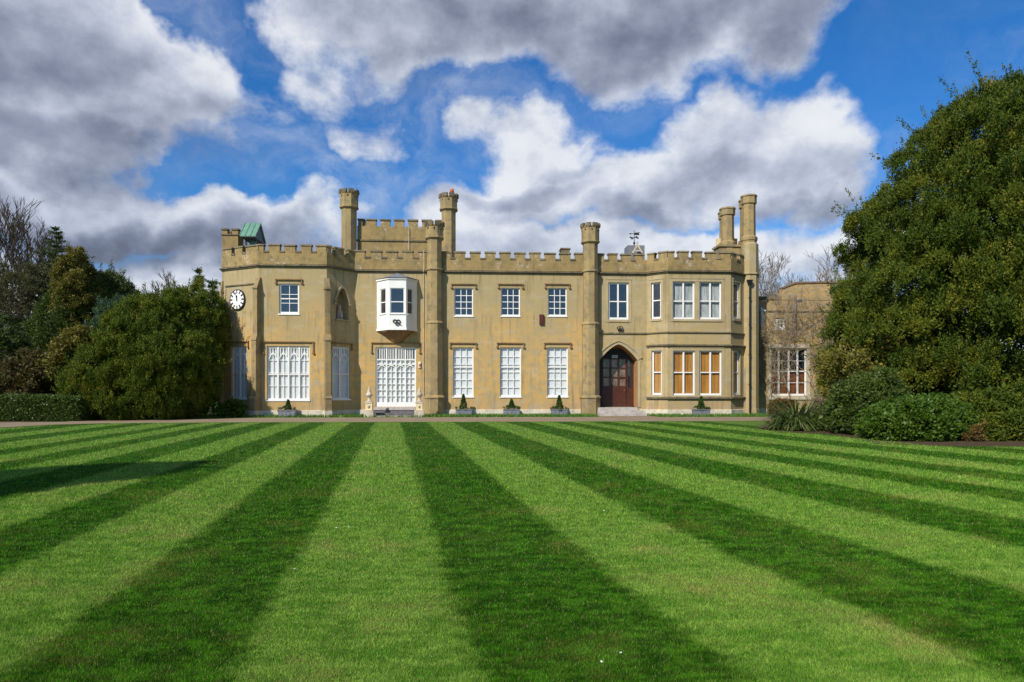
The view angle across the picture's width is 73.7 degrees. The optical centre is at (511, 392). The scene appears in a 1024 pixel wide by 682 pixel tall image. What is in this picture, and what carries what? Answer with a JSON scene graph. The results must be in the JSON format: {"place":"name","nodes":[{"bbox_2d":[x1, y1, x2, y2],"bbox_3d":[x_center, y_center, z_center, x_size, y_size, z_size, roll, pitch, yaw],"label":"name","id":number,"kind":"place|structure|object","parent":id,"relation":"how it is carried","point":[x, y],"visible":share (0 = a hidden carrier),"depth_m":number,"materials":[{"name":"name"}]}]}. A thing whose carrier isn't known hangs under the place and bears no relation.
{"place":"outdoors","nodes":[
{"label":"outdoors","id":0,"kind":"place"},
{"bbox_2d":[0,417,214,421],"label":"shrub bed","id":1,"kind":"object","parent":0,"point":[95,420],"visible":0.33,"depth_m":36.67,"materials":[{"name":"brown soil"}]},
{"bbox_2d":[0,208,34,327],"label":"bare tree","id":2,"kind":"object","parent":1,"relation":"on","point":[11,254],"visible":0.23,"depth_m":58.55,"materials":[{"name":"brown plant"}]},
{"bbox_2d":[0,250,53,356],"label":"olive tree scrub","id":3,"kind":"object","parent":1,"relation":"on","point":[25,277],"visible":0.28,"depth_m":52.32,"materials":[{"name":"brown plant"}]},
{"bbox_2d":[0,345,58,394],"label":"olive shrub","id":4,"kind":"object","parent":1,"relation":"on","point":[15,372],"visible":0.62,"depth_m":40.72,"materials":[{"name":"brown plant"}]},
{"bbox_2d":[0,313,64,393],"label":"evergreen shrub","id":5,"kind":"object","parent":1,"relation":"on","point":[16,340],"visible":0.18,"depth_m":42.74,"materials":[{"name":"green plant"}]},
{"bbox_2d":[0,195,64,318],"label":"bare tree","id":6,"kind":"object","parent":1,"relation":"on","point":[29,244],"visible":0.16,"depth_m":61.55,"materials":[{"name":"brown plant"}]},
{"bbox_2d":[0,392,94,420],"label":"hedge","id":7,"kind":"object","parent":1,"relation":"on","point":[36,407],"visible":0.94,"depth_m":35.88,"materials":[{"name":"green plant"}]},
{"bbox_2d":[8,226,93,323],"bbox_3d":[-36.803,-6.004,54.887,7.751,14.988,6.714,0,0,-4],"label":"spire conifer tree","id":8,"kind":"object","parent":1,"relation":"on","point":[57,246],"visible":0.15,"depth_m":54.45,"materials":[{"name":"green plant"}]},
{"bbox_2d":[34,321,94,380],"bbox_3d":[-25.779,-1.359,39.809,2.873,5.702,3.294,0,0,32],"label":"golden shrub","id":9,"kind":"object","parent":1,"relation":"on","point":[56,352],"visible":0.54,"depth_m":39.17,"materials":[{"name":"green plant"}]},
{"bbox_2d":[44,240,105,327],"bbox_3d":[-30.336,-4.542,47.876,3.721,12.067,4.495,0,0,-4],"label":"golden conifer tree","id":10,"kind":"object","parent":1,"relation":"on","point":[72,265],"visible":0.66,"depth_m":46.88,"materials":[{"name":"green plant"}]},
{"bbox_2d":[17,260,142,368],"bbox_3d":[-31.157,-4.295,49.755,7.317,11.584,8.884,0,0,-4],"label":"evergreen tree","id":11,"kind":"object","parent":1,"relation":"on","point":[43,332],"visible":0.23,"depth_m":46.86,"materials":[{"name":"green plant"}]},
{"bbox_2d":[82,289,135,359],"bbox_3d":[-26.577,-2.781,45.729,4.927,8.552,5.102,0,0,-4],"label":"blue green tree","id":12,"kind":"object","parent":1,"relation":"on","point":[101,303],"visible":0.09,"depth_m":44.42,"materials":[{"name":"green plant"}]},
{"bbox_2d":[50,264,232,419],"bbox_3d":[-21.296,-3.170,40.325,9.135,9.533,9.068,0,0,-4],"label":"yew tree","id":13,"kind":"object","parent":1,"relation":"on","point":[163,341],"visible":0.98,"depth_m":37.72,"materials":[{"name":"green plant"}]},
{"bbox_2d":[191,268,207,413],"bbox_3d":[-21.484,-3.563,46.977,2.813,10.106,3.001,0,0,-4],"label":"spire conifer tree","id":14,"kind":"object","parent":1,"relation":"on","point":[197,270],"visible":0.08,"depth_m":46.95,"materials":[{"name":"green plant"}]},
{"bbox_2d":[205,278,218,413],"bbox_3d":[-20.114,-3.116,46.057,2.985,9.213,2.419,0,0,-4],"label":"spire conifer tree","id":15,"kind":"object","parent":1,"relation":"on","point":[212,282],"visible":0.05,"depth_m":45.88,"materials":[{"name":"green plant"}]},
{"bbox_2d":[212,396,247,417],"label":"laurel shrub","id":16,"kind":"object","parent":1,"relation":"on","point":[232,407],"visible":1,"depth_m":40.88,"materials":[{"name":"green plant"}]},
{"bbox_2d":[0,417,772,427],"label":"gravel drive","id":17,"kind":"structure","parent":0,"point":[413,419],"depth_m":38.30,"materials":[{"name":"beige gravel"}]},
{"bbox_2d":[766,397,799,415],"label":"rust shrub","id":18,"kind":"object","parent":17,"relation":"on","point":[783,400],"visible":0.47,"depth_m":40.68,"materials":[{"name":"brown plant"}]},
{"bbox_2d":[44,402,760,421],"bbox_3d":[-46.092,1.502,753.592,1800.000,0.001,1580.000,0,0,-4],"label":"ground","id":19,"kind":"structure","parent":0,"point":[280,417],"depth_m":41.63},
{"bbox_2d":[141,281,171,308],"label":"bare tree","id":20,"kind":"object","parent":19,"relation":"on","point":[156,289],"visible":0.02,"depth_m":74.23,"materials":[{"name":"grey plant"}]},
{"bbox_2d":[149,268,177,291],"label":"bare tree","id":21,"kind":"object","parent":19,"relation":"on","point":[168,280],"visible":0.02,"depth_m":80.38,"materials":[{"name":"grey plant"}]},
{"bbox_2d":[277,399,297,416],"bbox_3d":[-13.869,0.925,42.050,1.260,1.129,0.730,0,0,-4],"label":"planter","id":22,"kind":"object","parent":19,"relation":"on","point":[286,411],"visible":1,"depth_m":41.80,"materials":[{"name":"grey stone"}]},
{"bbox_2d":[364,387,374,416],"bbox_3d":[-8.857,0.543,42.338,0.580,1.893,0.580,0,0,-4],"label":"pedestal","id":23,"kind":"object","parent":19,"relation":"on","point":[368,411],"visible":1,"depth_m":42.13,"materials":[{"name":"stone"}]},
{"bbox_2d":[374,407,415,416],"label":"garden steps","id":24,"kind":"structure","parent":19,"relation":"on","point":[396,411],"depth_m":43.62,"materials":[{"name":"stone"}]},
{"bbox_2d":[414,386,423,416],"bbox_3d":[-5.769,0.545,42.527,0.580,1.891,0.580,0,0,-4],"label":"pedestal","id":25,"kind":"object","parent":19,"relation":"on","point":[419,410],"visible":0.99,"depth_m":42.31,"materials":[{"name":"stone"}]},
{"bbox_2d":[95,412,771,417],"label":"verge grass","id":26,"kind":"structure","parent":19,"relation":"on","point":[749,414],"depth_m":42.51,"materials":[{"name":"green plant"}]},
{"bbox_2d":[455,393,472,415],"bbox_3d":[-3.120,0.759,44.070,1.225,1.462,0.808,0,0,-4],"label":"planter","id":27,"kind":"object","parent":19,"relation":"on","point":[464,408],"visible":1,"depth_m":43.82,"materials":[{"name":"grey stone"}]},
{"bbox_2d":[218,188,759,416],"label":"mansion","id":28,"kind":"structure","parent":19,"relation":"on","point":[435,316],"depth_m":44.89,"materials":[{"name":"beige stone"}]},
{"bbox_2d":[227,341,248,399],"bbox_3d":[-17.302,-1.412,43.447,1.809,3.718,0.420,0,0,26],"label":"window","id":29,"kind":"structure","parent":28,"relation":"in","point":[239,353],"depth_m":43.50,"materials":[{"name":"white paint"}]},
{"bbox_2d":[261,341,313,400],"bbox_3d":[-14.009,-1.351,42.815,3.223,3.742,0.420,0,0,-4],"label":"window","id":30,"kind":"structure","parent":28,"relation":"in","point":[288,367],"depth_m":42.89,"materials":[{"name":"white paint"}]},
{"bbox_2d":[275,279,302,314],"bbox_3d":[-13.956,-5.998,42.753,1.714,2.249,0.290,0,0,-4],"label":"window","id":31,"kind":"structure","parent":28,"relation":"in","point":[288,293],"depth_m":42.85,"materials":[{"name":"glass"}]},
{"bbox_2d":[336,304,343,319],"bbox_3d":[-11.100,-5.190,43.889,0.502,1.000,0.433,0,0,-4],"label":"statue","id":32,"kind":"object","parent":28,"relation":"in","point":[339,314],"visible":0.98,"depth_m":43.77,"materials":[{"name":"grey stone"}]},
{"bbox_2d":[331,342,353,399],"bbox_3d":[-10.994,-1.366,43.738,0.420,3.684,1.717,0,0,41],"label":"window","id":33,"kind":"structure","parent":28,"relation":"in","point":[340,355],"depth_m":43.72,"materials":[{"name":"white paint"}]},
{"bbox_2d":[370,342,420,406],"bbox_3d":[-7.598,-1.202,44.710,3.253,4.209,0.420,0,0,-4],"label":"garden door","id":34,"kind":"structure","parent":28,"relation":"in","point":[395,366],"depth_m":44.78,"materials":[{"name":"white paint"}]},
{"bbox_2d":[449,342,476,397],"bbox_3d":[-3.209,-1.490,44.978,1.824,3.625,0.420,0,0,-4],"label":"window","id":35,"kind":"structure","parent":28,"relation":"in","point":[463,357],"depth_m":45.07,"materials":[{"name":"white paint"}]},
{"bbox_2d":[451,283,476,316],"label":"window","id":36,"kind":"structure","parent":28,"relation":"in","point":[463,297],"depth_m":45.02,"materials":[{"name":"glass"}]},
{"bbox_2d":[497,283,523,316],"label":"window","id":37,"kind":"structure","parent":28,"relation":"in","point":[510,297],"depth_m":45.21,"materials":[{"name":"glass"}]},
{"bbox_2d":[496,342,524,397],"bbox_3d":[-0.102,-1.496,45.168,1.869,3.640,0.420,0,0,-4],"label":"window","id":38,"kind":"structure","parent":28,"relation":"in","point":[510,357],"depth_m":45.27,"materials":[{"name":"white paint"}]},
{"bbox_2d":[544,283,570,316],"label":"window","id":39,"kind":"structure","parent":28,"relation":"in","point":[557,297],"depth_m":45.41,"materials":[{"name":"glass"}]},
{"bbox_2d":[544,342,571,397],"bbox_3d":[3.019,-1.503,45.359,1.875,3.655,0.420,0,0,-4],"label":"window","id":40,"kind":"structure","parent":28,"relation":"in","point":[557,357],"depth_m":45.46,"materials":[{"name":"white paint"}]},
{"bbox_2d":[603,359,625,405],"bbox_3d":[6.988,-0.724,46.559,1.630,3.305,0.184,0,0,-4],"label":"front door","id":41,"kind":"structure","parent":28,"relation":"in","point":[614,370],"depth_m":46.58,"materials":[{"name":"red paint"}]},
{"bbox_2d":[608,283,627,319],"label":"window","id":42,"kind":"structure","parent":28,"relation":"in","point":[617,292],"depth_m":45.65,"materials":[{"name":"blue glass"}]},
{"bbox_2d":[652,282,660,318],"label":"window","id":43,"kind":"structure","parent":28,"relation":"in","point":[656,287],"depth_m":45.35,"materials":[{"name":"grey glass"}]},
{"bbox_2d":[652,351,661,394],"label":"window","id":44,"kind":"structure","parent":28,"relation":"in","point":[656,355],"depth_m":45.38,"materials":[{"name":"white paint"}]},
{"bbox_2d":[673,282,693,318],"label":"window","id":45,"kind":"structure","parent":28,"relation":"in","point":[683,292],"depth_m":45.01,"materials":[{"name":"grey glass"}]},
{"bbox_2d":[673,351,694,394],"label":"window","id":46,"kind":"structure","parent":28,"relation":"in","point":[683,361],"depth_m":44.96,"materials":[{"name":"white paint"}]},
{"bbox_2d":[699,282,720,318],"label":"window","id":47,"kind":"structure","parent":28,"relation":"in","point":[709,292],"depth_m":45.11,"materials":[{"name":"grey glass"}]},
{"bbox_2d":[700,351,720,394],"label":"window","id":48,"kind":"structure","parent":28,"relation":"in","point":[710,361],"depth_m":45.09,"materials":[{"name":"white paint"}]},
{"bbox_2d":[734,282,738,318],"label":"window","id":49,"kind":"structure","parent":28,"relation":"in","point":[736,285],"depth_m":45.71,"materials":[{"name":"white paint"}]},
{"bbox_2d":[734,351,738,394],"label":"window","id":50,"kind":"structure","parent":28,"relation":"in","point":[735,352],"depth_m":45.73,"materials":[{"name":"white paint"}]},
{"bbox_2d":[502,399,520,415],"bbox_3d":[-0.023,0.926,44.190,1.214,1.128,0.708,0,0,-4],"label":"planter","id":51,"kind":"object","parent":19,"relation":"on","point":[512,411],"visible":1,"depth_m":43.99,"materials":[{"name":"grey stone"}]},
{"bbox_2d":[550,395,567,415],"bbox_3d":[3.080,0.802,44.393,1.298,1.376,0.751,0,0,-4],"label":"planter","id":52,"kind":"object","parent":19,"relation":"on","point":[555,409],"visible":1,"depth_m":44.23,"materials":[{"name":"grey stone"}]},
{"bbox_2d":[597,407,646,415],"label":"porch steps","id":53,"kind":"structure","parent":19,"relation":"on","point":[618,411],"depth_m":44.41,"materials":[{"name":"stone"}]},
{"bbox_2d":[691,396,710,414],"bbox_3d":[12.251,0.820,44.094,1.209,1.339,0.788,0,0,-4],"label":"planter","id":54,"kind":"object","parent":19,"relation":"on","point":[701,406],"visible":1,"depth_m":43.84,"materials":[{"name":"grey stone"}]},
{"bbox_2d":[759,251,789,295],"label":"bare tree","id":55,"kind":"object","parent":19,"relation":"on","point":[776,290],"visible":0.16,"depth_m":64.97,"materials":[{"name":"grey plant"}]},
{"bbox_2d":[763,263,808,294],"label":"bare tree","id":56,"kind":"object","parent":19,"relation":"on","point":[788,282],"visible":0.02,"depth_m":68.71,"materials":[{"name":"grey plant"}]},
{"bbox_2d":[760,223,921,295],"bbox_3d":[29.214,-7.420,61.078,16.094,17.886,10.648,0,0,12],"label":"bare tree","id":57,"kind":"object","parent":19,"relation":"on","point":[826,276],"visible":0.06,"depth_m":62.48,"materials":[{"name":"grey plant"}]},
{"bbox_2d":[0,421,1023,681],"bbox_3d":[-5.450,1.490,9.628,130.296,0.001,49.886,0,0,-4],"label":"lawn","id":58,"kind":"structure","parent":0,"point":[130,433],"depth_m":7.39,"materials":[{"name":"green plant"}]},
{"bbox_2d":[3,421,718,427],"bbox_3d":[14.224,1.482,33.982,87.364,0.035,11.055,0,0,-11],"label":"lawn edge","id":59,"kind":"object","parent":58,"relation":"on","point":[329,422],"visible":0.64,"depth_m":34.29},
{"bbox_2d":[0,0,1023,350],"label":"sky","id":60,"kind":"structure","parent":0,"point":[144,130],"materials":[{"name":"blue"}]},
{"bbox_2d":[599,416,655,416],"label":"porch path","id":61,"kind":"structure","parent":0,"point":[627,416],"depth_m":42.93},
{"bbox_2d":[759,281,846,412],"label":"stone wing","id":62,"kind":"structure","parent":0,"point":[799,383],"depth_m":47.73,"materials":[{"name":"beige stone"}]},
{"bbox_2d":[759,330,794,409],"bbox_3d":[17.352,-1.508,47.122,4.269,5.996,0.731,0,0,-4],"label":"climbing plant","id":63,"kind":"object","parent":62,"relation":"attached to","point":[763,373],"visible":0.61,"depth_m":47.33,"materials":[{"name":"brown plant"}]},
{"bbox_2d":[774,318,784,329],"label":"window","id":64,"kind":"structure","parent":62,"relation":"in","point":[776,319],"depth_m":47.74,"materials":[{"name":"white paint"}]},
{"bbox_2d":[759,287,809,398],"bbox_3d":[18.107,-2.960,47.109,5.942,8.900,0.848,0,0,-4],"label":"climbing plant","id":65,"kind":"object","parent":62,"relation":"attached to","point":[776,361],"visible":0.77,"depth_m":47.20,"materials":[{"name":"brown plant"}]},
{"bbox_2d":[771,348,805,396],"bbox_3d":[19.330,-1.423,47.804,2.661,3.405,0.370,0,0,-4],"label":"window","id":66,"kind":"structure","parent":62,"relation":"in","point":[797,377],"depth_m":47.88,"materials":[{"name":"white paint"}]},
{"bbox_2d":[759,286,836,393],"bbox_3d":[19.291,-2.960,46.824,10.909,8.900,1.563,0,0,-4],"label":"climbing plant","id":67,"kind":"object","parent":62,"relation":"attached to","point":[790,329],"visible":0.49,"depth_m":46.64,"materials":[{"name":"brown plant"}]},
{"bbox_2d":[798,288,833,358],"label":"climbing plant","id":68,"kind":"object","parent":62,"relation":"attached to","point":[826,341],"visible":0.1,"depth_m":47.09,"materials":[{"name":"brown plant"}]},
{"bbox_2d":[807,294,832,403],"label":"climbing plant","id":69,"kind":"object","parent":62,"relation":"attached to","point":[815,337],"visible":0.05,"depth_m":47.51,"materials":[{"name":"brown plant"}]},
{"bbox_2d":[758,424,1023,446],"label":"flower bed","id":70,"kind":"object","parent":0,"point":[1006,443],"visible":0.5,"depth_m":20.41,"materials":[{"name":"brown soil"}]},
{"bbox_2d":[759,414,801,429],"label":"strap leaved plant","id":71,"kind":"object","parent":70,"relation":"on","point":[774,422],"visible":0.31,"depth_m":27.32,"materials":[{"name":"green plant"}]},
{"bbox_2d":[744,394,830,430],"bbox_3d":[11.625,0.700,27.648,4.676,1.581,4.406,0,0,-4],"label":"strap leaved plant","id":72,"kind":"object","parent":70,"relation":"on","point":[802,412],"visible":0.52,"depth_m":27.00,"materials":[{"name":"green plant"}]},
{"bbox_2d":[769,413,829,430],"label":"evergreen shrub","id":73,"kind":"object","parent":70,"relation":"on","point":[817,425],"visible":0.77,"depth_m":26.60,"materials":[{"name":"green plant"}]},
{"bbox_2d":[799,383,836,407],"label":"bare shrub","id":74,"kind":"object","parent":70,"relation":"on","point":[820,399],"visible":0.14,"depth_m":28.27,"materials":[{"name":"brown plant"}]},
{"bbox_2d":[807,398,839,428],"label":"rust shrub","id":75,"kind":"object","parent":70,"relation":"on","point":[818,408],"visible":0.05,"depth_m":28.47,"materials":[{"name":"brown plant"}]},
{"bbox_2d":[807,330,892,399],"bbox_3d":[14.090,-0.725,28.381,3.331,4.433,4.402,0,0,44],"label":"olive shrub","id":76,"kind":"object","parent":70,"relation":"on","point":[842,360],"visible":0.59,"depth_m":27.73,"materials":[{"name":"green plant"}]},
{"bbox_2d":[816,363,913,434],"bbox_3d":[12.786,0.201,24.756,3.168,2.582,3.794,0,0,-4],"label":"evergreen shrub","id":77,"kind":"object","parent":70,"relation":"on","point":[846,401],"visible":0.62,"depth_m":24.07,"materials":[{"name":"green plant"}]},
{"bbox_2d":[802,48,1023,397],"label":"yew tree","id":78,"kind":"object","parent":70,"relation":"on","point":[950,317],"visible":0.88,"depth_m":26.86,"materials":[{"name":"green plant"}]},
{"bbox_2d":[852,391,980,441],"bbox_3d":[12.963,0.725,22.008,3.961,1.587,3.313,0,0,-4],"label":"laurel shrub","id":79,"kind":"object","parent":70,"relation":"on","point":[932,417],"visible":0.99,"depth_m":21.09,"materials":[{"name":"green plant"}]},
{"bbox_2d":[956,421,986,440],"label":"rust shrub","id":80,"kind":"object","parent":70,"relation":"on","point":[975,432],"visible":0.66,"depth_m":20.92,"materials":[{"name":"brown plant"}]},
{"bbox_2d":[944,381,1023,441],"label":"evergreen shrub","id":81,"kind":"object","parent":70,"relation":"on","point":[1000,410],"visible":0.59,"depth_m":21.41,"materials":[{"name":"green plant"}]}
]}

